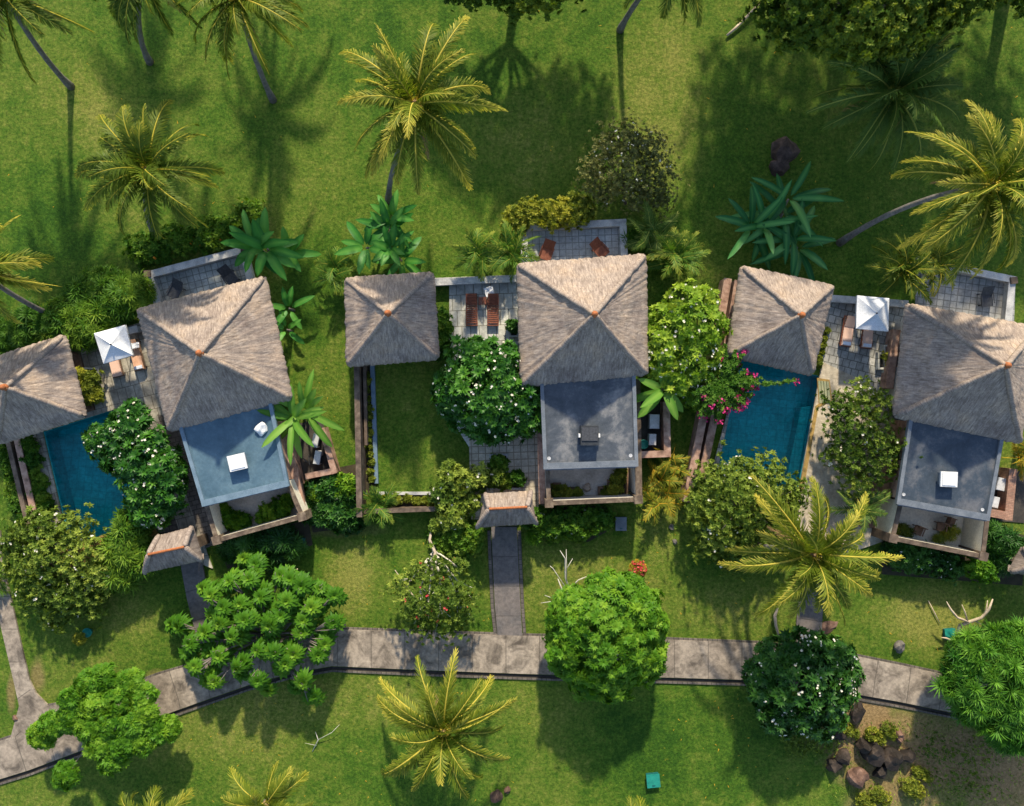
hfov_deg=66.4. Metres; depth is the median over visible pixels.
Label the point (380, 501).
clump palm
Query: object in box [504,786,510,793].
rock
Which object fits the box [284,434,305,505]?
garden wall
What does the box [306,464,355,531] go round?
planting bed
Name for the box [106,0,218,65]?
coconut palm
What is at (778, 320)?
garden pavilion
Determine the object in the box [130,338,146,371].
sun lounger
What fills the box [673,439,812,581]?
leafy tree
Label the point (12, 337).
hedge
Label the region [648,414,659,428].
air conditioner
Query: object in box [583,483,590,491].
boulder
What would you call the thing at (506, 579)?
gate path
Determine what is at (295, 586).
umbrella tree
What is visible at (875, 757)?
boulder
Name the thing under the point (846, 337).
sun lounger
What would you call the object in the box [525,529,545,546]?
leafy shrub
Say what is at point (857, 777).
boulder
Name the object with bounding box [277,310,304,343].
banana plant
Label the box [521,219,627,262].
garden wall
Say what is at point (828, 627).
boulder
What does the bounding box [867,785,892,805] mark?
yellow shrub
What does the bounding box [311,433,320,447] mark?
air conditioner
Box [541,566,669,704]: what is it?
round tree
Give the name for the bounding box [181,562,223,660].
gate path
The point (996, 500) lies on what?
air conditioner
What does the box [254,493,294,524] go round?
courtyard plant
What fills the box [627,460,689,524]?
croton
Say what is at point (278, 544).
leafy shrub
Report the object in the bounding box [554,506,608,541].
planting bed
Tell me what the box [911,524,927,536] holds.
wicker chair
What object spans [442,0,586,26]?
shade tree
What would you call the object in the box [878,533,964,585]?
leafy shrub
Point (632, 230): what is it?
hedge
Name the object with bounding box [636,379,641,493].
garden wall
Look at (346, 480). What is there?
leafy shrub
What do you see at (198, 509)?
terrace paving
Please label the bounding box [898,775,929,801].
yellow shrub
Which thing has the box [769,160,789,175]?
boulder
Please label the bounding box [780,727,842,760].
yellow shrub
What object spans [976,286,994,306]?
deck chair
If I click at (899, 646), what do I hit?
boulder
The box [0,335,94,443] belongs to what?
garden pavilion
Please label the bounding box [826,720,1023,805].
rough grass
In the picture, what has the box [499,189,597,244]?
croton shrub
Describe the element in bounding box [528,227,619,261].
terrace paving
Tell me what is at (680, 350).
leafy tree
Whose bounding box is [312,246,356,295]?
clump palm
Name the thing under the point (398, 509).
garden wall
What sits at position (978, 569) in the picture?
leafy shrub
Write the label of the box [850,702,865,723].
boulder
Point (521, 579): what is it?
path border
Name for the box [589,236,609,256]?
deck chair
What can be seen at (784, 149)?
boulder
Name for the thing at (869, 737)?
yellow shrub
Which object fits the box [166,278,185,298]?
deck chair
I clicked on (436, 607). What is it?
leafy tree
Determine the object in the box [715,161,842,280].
banana plant
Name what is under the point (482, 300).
side table
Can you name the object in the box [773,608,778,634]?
log
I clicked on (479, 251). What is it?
clump palm
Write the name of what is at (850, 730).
yellow shrub
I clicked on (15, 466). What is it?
garden wall
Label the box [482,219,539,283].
clump palm
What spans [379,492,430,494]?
lawn edging
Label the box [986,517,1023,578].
leafy shrub
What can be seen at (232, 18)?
coconut palm
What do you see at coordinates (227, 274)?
deck chair
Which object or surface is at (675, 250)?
clump palm
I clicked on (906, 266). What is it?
clump palm
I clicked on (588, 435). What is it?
roof vent
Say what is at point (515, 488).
stone planter
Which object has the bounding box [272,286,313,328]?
banana plant
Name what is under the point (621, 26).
coconut palm
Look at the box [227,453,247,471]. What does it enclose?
roof vent
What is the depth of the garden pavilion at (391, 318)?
46.55 m
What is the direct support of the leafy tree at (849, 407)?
on the lawn at (570, 76)
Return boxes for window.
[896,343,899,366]
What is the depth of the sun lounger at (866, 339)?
49.48 m
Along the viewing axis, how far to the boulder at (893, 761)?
49.35 m
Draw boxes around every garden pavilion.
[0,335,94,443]
[343,271,439,367]
[727,265,833,375]
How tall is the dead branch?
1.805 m
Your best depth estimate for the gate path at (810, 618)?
49.87 m
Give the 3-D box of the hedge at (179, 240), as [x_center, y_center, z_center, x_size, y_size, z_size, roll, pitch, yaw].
[-19.967,-10.519,49.284,9.759,1.559,3.188,-18,90,0]
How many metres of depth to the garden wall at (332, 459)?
48.80 m
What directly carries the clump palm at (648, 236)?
on the lawn at (570, 76)
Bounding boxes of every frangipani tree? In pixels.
[80,397,189,531]
[429,334,541,447]
[739,624,866,744]
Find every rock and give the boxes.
[490,789,502,802]
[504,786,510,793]
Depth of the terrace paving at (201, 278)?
49.90 m
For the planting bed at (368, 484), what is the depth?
49.95 m
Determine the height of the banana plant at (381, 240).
2.968 m
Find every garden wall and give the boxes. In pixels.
[6,441,30,530]
[14,437,43,529]
[127,325,141,334]
[143,248,254,302]
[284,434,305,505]
[305,427,339,478]
[354,366,365,516]
[363,365,368,444]
[364,505,474,513]
[435,275,515,285]
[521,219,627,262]
[537,431,545,503]
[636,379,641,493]
[642,402,670,457]
[679,278,731,502]
[696,280,736,478]
[831,295,908,307]
[879,329,900,388]
[915,258,1017,320]
[990,467,1017,520]
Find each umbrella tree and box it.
[25,661,183,792]
[164,549,349,705]
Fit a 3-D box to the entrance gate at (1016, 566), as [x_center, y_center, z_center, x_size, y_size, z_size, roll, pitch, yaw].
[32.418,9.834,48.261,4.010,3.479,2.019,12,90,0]
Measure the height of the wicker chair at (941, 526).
0.950 m
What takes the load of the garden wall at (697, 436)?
on the lawn at (570, 76)
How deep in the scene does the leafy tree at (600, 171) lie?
47.22 m
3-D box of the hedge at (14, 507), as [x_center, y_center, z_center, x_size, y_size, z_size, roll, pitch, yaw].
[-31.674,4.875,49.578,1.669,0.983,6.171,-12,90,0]
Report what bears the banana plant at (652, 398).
on the lawn at (570, 76)
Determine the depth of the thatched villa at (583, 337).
46.54 m
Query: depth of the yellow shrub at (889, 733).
49.51 m
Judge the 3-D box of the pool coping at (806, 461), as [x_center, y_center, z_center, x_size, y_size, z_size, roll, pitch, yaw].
[18.923,2.854,49.935,0.279,0.170,5.789,10,90,0]
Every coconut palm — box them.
[0,0,97,90]
[0,215,55,324]
[74,99,225,238]
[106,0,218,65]
[115,785,193,805]
[167,0,309,103]
[221,762,312,805]
[337,15,508,203]
[376,648,517,800]
[616,0,716,33]
[717,474,903,625]
[804,24,964,172]
[836,99,1023,285]
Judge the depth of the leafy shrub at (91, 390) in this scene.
48.92 m
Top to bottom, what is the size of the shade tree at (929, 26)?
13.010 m
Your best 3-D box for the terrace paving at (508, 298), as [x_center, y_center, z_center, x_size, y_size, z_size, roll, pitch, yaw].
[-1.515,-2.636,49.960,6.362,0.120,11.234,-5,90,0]
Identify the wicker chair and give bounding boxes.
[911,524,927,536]
[933,521,950,531]
[944,516,956,527]
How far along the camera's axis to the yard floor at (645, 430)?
49.94 m
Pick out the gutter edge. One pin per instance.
(495, 677)
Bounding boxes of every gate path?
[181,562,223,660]
[491,526,521,635]
[796,571,831,642]
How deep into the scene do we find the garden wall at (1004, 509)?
48.90 m
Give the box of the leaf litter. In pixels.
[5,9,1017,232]
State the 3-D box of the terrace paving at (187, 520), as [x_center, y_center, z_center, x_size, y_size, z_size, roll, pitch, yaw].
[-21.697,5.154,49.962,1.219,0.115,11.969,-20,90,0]
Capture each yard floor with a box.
[299,421,329,479]
[641,398,664,450]
[859,475,884,527]
[990,470,1023,522]
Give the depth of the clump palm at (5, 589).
49.40 m
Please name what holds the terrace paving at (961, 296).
on the lawn at (570, 76)
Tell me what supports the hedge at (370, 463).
on the planting bed at (368, 484)
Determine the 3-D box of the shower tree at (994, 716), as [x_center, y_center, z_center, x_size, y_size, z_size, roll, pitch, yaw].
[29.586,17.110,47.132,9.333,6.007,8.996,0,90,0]
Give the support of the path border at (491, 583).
on the lawn at (570, 76)
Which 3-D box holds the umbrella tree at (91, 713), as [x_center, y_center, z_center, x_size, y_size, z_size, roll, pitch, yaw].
[-25.272,19.523,48.199,8.943,3.881,6.687,-29,90,0]
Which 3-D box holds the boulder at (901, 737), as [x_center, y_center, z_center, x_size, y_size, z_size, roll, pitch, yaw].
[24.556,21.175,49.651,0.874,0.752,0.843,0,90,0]
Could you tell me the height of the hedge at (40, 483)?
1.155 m
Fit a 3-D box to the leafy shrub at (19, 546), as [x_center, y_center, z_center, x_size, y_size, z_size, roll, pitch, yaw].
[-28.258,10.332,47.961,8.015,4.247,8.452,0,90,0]
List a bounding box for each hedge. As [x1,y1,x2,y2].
[0,264,130,354]
[0,444,26,524]
[16,435,55,517]
[34,270,156,355]
[121,196,265,270]
[364,371,376,482]
[382,492,435,505]
[473,467,526,493]
[618,226,670,272]
[816,326,831,368]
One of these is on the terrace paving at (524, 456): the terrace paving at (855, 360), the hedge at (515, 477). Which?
the hedge at (515, 477)
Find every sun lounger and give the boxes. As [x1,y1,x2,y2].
[109,359,124,377]
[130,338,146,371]
[466,293,477,325]
[487,293,498,325]
[838,315,854,347]
[859,330,873,348]
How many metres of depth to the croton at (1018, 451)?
48.76 m
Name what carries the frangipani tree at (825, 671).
on the lawn at (570, 76)
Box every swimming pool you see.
[44,410,129,540]
[719,360,830,490]
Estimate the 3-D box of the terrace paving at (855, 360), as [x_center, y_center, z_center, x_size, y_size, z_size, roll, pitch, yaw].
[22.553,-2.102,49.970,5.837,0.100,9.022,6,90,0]
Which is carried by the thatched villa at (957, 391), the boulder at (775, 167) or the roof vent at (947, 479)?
the roof vent at (947, 479)
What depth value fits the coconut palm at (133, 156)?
42.33 m
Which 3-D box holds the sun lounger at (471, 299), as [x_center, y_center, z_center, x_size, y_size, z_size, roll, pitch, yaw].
[-2.555,-5.922,49.570,0.761,0.660,2.064,0,90,0]
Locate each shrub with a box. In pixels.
[0,502,114,635]
[75,366,106,405]
[92,505,161,597]
[212,518,309,573]
[302,473,367,537]
[307,472,355,501]
[425,520,485,557]
[426,458,510,535]
[435,305,453,362]
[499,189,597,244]
[518,503,616,545]
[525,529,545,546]
[624,795,647,805]
[628,559,646,577]
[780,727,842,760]
[843,723,859,740]
[853,790,876,805]
[863,726,887,746]
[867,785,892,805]
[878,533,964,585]
[879,720,898,741]
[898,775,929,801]
[911,765,934,785]
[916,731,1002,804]
[960,554,1000,583]
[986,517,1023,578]
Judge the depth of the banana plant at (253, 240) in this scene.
47.53 m
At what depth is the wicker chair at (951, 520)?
49.24 m
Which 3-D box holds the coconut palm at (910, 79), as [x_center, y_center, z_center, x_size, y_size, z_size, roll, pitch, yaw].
[21.570,-18.158,46.147,9.201,7.811,9.588,0,90,0]
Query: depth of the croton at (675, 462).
49.02 m
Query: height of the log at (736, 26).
0.287 m
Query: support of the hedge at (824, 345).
on the lawn at (570, 76)
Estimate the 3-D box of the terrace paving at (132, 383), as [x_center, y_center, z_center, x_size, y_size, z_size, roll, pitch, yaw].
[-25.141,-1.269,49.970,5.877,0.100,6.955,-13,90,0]
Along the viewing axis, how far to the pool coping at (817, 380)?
49.87 m
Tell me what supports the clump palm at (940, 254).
on the lawn at (570, 76)
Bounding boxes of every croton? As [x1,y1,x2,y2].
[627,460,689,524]
[654,448,690,481]
[1001,441,1023,481]
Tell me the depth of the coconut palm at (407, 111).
40.42 m
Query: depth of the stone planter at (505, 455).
49.70 m
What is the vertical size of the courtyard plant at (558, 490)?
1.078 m
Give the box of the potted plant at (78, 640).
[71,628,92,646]
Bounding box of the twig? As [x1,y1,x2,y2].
[306,725,338,750]
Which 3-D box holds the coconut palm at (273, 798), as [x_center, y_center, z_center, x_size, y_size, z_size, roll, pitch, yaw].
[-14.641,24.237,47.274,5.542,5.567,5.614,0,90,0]
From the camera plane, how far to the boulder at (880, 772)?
49.59 m
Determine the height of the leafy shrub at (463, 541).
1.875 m
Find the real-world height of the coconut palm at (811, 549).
9.600 m
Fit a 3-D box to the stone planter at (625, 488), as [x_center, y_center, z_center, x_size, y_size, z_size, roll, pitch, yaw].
[6.420,5.040,49.688,1.920,0.384,1.740,0,90,0]
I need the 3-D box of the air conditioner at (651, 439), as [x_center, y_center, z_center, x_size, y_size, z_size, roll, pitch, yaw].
[8.862,2.303,49.580,0.481,0.740,0.709,0,90,0]
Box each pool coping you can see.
[799,404,818,489]
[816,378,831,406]
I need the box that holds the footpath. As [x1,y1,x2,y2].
[0,629,1010,778]
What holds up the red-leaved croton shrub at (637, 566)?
on the lawn at (570, 76)
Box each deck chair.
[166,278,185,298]
[216,264,239,284]
[538,238,555,260]
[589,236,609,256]
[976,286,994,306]
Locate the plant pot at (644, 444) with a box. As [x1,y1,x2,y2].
[641,440,648,448]
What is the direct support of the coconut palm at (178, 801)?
on the lawn at (570, 76)
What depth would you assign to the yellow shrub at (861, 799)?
49.56 m
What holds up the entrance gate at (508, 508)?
on the lawn at (570, 76)
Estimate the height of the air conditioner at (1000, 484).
0.740 m
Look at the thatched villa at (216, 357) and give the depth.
46.46 m
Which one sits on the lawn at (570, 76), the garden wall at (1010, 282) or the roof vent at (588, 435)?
the garden wall at (1010, 282)
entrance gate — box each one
[142,525,209,574]
[475,489,538,528]
[1007,546,1023,574]
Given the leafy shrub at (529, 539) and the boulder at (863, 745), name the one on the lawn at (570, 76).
the boulder at (863, 745)
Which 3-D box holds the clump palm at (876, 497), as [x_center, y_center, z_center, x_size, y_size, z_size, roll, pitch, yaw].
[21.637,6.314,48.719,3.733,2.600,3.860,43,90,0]
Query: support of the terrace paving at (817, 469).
on the lawn at (570, 76)
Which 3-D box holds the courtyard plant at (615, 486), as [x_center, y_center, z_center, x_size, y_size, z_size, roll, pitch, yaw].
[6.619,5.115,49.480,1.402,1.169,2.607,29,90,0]
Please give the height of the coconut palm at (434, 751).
7.335 m
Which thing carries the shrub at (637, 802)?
on the lawn at (570, 76)
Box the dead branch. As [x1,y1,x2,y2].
[543,551,584,602]
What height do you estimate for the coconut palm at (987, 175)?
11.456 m
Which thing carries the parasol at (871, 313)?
on the terrace paving at (855, 360)
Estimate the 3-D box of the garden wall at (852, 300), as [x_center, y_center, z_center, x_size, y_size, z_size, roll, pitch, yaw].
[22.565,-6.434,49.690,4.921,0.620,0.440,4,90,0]
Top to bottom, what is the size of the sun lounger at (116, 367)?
0.760 m
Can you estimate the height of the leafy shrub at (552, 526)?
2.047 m
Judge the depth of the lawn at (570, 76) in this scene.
50.00 m
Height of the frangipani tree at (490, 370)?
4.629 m
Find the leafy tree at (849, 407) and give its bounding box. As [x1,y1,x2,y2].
[809,375,923,501]
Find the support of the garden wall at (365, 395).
on the planting bed at (368, 484)
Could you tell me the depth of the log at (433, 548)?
48.46 m
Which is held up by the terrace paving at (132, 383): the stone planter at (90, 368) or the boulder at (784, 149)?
the stone planter at (90, 368)
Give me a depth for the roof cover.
46.79 m
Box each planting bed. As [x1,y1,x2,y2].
[225,521,312,568]
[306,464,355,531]
[365,365,375,494]
[388,495,468,506]
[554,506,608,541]
[882,531,1023,585]
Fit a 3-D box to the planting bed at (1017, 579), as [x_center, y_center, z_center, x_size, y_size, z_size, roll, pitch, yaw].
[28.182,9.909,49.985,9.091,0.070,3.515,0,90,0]
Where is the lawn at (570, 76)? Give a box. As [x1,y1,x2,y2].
[0,0,1023,805]
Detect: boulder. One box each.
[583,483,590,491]
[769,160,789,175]
[771,136,799,163]
[822,621,837,633]
[826,758,842,772]
[833,731,845,740]
[835,748,850,764]
[846,766,869,788]
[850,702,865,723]
[855,737,871,753]
[860,741,884,766]
[872,764,886,778]
[883,746,902,771]
[892,729,904,742]
[894,640,904,653]
[900,748,915,762]
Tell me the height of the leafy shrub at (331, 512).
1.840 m
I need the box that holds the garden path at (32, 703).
[0,530,47,736]
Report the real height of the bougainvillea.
3.756 m
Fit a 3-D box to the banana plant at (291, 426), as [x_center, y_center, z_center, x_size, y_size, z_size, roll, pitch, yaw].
[-13.079,0.963,48.008,4.650,3.997,4.999,-23,90,0]
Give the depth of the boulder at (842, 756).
49.50 m
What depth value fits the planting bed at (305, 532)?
49.95 m
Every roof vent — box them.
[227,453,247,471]
[578,426,599,444]
[937,471,957,486]
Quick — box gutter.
[0,667,958,782]
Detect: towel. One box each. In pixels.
[131,342,138,348]
[484,286,493,296]
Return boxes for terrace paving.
[33,432,61,544]
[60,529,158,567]
[75,323,161,418]
[113,408,212,547]
[137,398,212,568]
[156,257,245,300]
[435,275,529,445]
[469,422,543,518]
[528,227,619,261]
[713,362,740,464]
[798,362,895,549]
[822,303,904,419]
[915,270,1014,320]
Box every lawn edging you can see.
[370,365,378,482]
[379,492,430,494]
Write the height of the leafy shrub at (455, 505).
2.634 m
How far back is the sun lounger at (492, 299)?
49.59 m
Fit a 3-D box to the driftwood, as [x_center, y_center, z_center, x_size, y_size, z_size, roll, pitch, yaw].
[28.235,13.925,48.959,2.620,2.187,3.853,0,90,0]
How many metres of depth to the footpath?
49.86 m
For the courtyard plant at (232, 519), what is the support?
on the thatched villa at (216, 357)
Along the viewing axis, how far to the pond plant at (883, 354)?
49.41 m
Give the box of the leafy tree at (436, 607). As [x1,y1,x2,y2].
[378,542,482,651]
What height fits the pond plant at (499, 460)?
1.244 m
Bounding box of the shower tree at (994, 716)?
[925,614,1023,759]
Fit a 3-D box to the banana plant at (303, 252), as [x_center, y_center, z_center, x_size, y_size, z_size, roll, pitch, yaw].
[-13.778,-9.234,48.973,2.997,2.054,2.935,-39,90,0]
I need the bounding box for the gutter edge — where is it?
[0,670,956,784]
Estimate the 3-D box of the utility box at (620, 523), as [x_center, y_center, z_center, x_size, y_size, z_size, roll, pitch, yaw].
[6.914,7.665,49.763,0.702,0.475,0.864,0,90,0]
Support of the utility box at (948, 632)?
on the lawn at (570, 76)
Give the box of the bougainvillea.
[687,342,799,424]
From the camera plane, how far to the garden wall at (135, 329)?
49.38 m
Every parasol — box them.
[94,325,133,363]
[853,295,888,331]
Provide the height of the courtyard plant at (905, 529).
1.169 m
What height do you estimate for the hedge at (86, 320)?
2.439 m
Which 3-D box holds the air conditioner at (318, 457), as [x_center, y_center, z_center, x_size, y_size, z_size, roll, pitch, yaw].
[-12.252,3.441,49.580,0.422,0.740,0.850,10,90,0]
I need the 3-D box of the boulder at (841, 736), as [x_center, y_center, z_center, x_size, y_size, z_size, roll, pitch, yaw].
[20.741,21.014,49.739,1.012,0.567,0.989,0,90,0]
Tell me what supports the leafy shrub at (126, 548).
on the lawn at (570, 76)
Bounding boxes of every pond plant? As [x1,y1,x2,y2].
[487,452,510,471]
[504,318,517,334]
[881,350,887,365]
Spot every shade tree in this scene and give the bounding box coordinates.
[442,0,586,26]
[734,0,1012,91]
[963,0,1023,20]
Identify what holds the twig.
on the lawn at (570, 76)
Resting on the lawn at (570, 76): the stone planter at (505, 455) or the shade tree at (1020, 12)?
the shade tree at (1020, 12)
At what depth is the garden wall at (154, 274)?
49.38 m
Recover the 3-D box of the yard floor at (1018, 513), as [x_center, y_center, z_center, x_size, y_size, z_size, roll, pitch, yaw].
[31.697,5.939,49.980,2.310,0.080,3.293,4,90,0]
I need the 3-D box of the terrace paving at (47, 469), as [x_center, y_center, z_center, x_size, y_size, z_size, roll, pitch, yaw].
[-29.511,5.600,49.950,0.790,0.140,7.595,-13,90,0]
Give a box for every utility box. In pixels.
[615,517,626,530]
[646,772,660,787]
[943,628,954,639]
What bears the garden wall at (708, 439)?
on the lawn at (570, 76)
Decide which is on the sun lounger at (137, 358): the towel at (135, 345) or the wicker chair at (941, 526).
the towel at (135, 345)
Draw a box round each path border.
[0,627,987,740]
[487,530,496,632]
[517,530,525,632]
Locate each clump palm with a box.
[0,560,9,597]
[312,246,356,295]
[351,482,406,528]
[451,227,506,281]
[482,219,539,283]
[624,201,680,259]
[646,225,710,283]
[824,473,892,535]
[864,225,945,304]
[907,229,982,296]
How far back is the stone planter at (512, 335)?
49.65 m
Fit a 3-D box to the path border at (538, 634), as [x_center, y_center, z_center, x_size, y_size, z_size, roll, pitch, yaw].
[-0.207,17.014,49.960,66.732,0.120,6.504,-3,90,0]
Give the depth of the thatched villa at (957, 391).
46.70 m
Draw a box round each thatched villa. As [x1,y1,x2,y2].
[137,276,312,545]
[516,253,648,507]
[871,303,1023,561]
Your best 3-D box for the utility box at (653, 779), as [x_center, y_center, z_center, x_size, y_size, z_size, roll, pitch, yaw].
[8.976,24.007,49.812,0.842,0.375,0.842,-6,90,0]
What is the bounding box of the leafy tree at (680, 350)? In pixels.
[644,278,733,412]
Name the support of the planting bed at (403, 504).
on the lawn at (570, 76)
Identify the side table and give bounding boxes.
[479,297,485,304]
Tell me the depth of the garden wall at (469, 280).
49.38 m
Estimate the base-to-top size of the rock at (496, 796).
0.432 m
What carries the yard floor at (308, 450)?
on the lawn at (570, 76)
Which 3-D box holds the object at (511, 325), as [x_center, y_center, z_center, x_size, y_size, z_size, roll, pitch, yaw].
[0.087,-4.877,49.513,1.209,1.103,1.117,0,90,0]
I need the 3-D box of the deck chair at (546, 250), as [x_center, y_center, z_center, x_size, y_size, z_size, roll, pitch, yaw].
[2.228,-9.659,49.495,0.820,0.810,1.220,20,90,0]
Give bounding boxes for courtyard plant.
[219,502,252,531]
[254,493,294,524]
[550,483,584,496]
[599,468,627,494]
[896,521,916,536]
[931,523,961,549]
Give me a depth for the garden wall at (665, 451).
48.70 m
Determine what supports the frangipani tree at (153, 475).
on the lawn at (570, 76)
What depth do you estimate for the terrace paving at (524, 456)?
49.90 m
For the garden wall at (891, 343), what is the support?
on the lawn at (570, 76)
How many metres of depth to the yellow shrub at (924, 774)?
49.58 m
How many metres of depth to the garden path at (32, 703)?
49.87 m
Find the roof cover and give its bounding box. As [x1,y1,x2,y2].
[254,422,266,435]
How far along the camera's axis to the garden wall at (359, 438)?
48.30 m
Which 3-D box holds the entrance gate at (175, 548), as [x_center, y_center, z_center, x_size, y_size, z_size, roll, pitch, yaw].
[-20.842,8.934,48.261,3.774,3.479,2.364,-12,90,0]
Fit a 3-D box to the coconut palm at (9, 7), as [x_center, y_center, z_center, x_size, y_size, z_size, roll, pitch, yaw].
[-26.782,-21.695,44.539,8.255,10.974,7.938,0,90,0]
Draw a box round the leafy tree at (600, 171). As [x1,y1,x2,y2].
[571,106,689,222]
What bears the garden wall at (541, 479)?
on the lawn at (570, 76)
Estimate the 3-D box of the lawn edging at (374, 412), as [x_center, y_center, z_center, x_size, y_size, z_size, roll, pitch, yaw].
[-8.758,1.363,49.900,0.273,0.240,7.529,-2,90,0]
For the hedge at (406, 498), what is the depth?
49.58 m
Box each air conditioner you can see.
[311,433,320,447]
[313,450,323,464]
[647,434,655,444]
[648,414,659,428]
[992,496,999,507]
[995,477,1005,490]
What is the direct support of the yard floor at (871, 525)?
on the lawn at (570, 76)
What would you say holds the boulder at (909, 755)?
on the lawn at (570, 76)
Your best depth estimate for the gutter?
49.99 m
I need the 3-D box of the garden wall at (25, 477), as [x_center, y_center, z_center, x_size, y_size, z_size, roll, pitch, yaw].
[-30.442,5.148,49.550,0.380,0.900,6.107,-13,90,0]
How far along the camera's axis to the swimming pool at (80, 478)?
51.50 m
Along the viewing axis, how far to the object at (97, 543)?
49.90 m
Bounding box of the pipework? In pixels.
[301,420,309,464]
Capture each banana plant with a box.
[221,207,303,280]
[257,369,343,465]
[268,226,321,271]
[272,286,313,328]
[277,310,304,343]
[334,189,425,274]
[636,348,691,419]
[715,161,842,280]
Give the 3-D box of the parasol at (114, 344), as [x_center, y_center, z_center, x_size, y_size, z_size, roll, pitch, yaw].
[-24.313,-3.579,48.526,2.005,2.751,1.964,-15,90,0]
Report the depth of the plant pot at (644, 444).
49.48 m
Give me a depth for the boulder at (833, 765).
49.57 m
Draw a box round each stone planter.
[83,367,100,385]
[483,471,520,489]
[489,454,507,468]
[509,317,517,336]
[598,469,628,494]
[876,345,886,372]
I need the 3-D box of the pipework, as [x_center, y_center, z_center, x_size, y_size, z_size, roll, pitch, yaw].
[-13.852,2.485,49.600,2.118,0.258,2.867,0,90,0]
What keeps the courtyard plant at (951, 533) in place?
on the lawn at (570, 76)
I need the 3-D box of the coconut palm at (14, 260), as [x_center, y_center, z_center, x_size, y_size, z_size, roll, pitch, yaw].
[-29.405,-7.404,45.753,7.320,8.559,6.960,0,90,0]
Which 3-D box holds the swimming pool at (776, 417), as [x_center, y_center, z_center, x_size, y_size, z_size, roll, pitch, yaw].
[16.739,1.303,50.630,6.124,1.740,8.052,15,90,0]
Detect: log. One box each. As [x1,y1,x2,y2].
[395,531,436,598]
[726,5,758,35]
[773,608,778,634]
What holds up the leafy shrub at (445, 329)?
on the lawn at (570, 76)

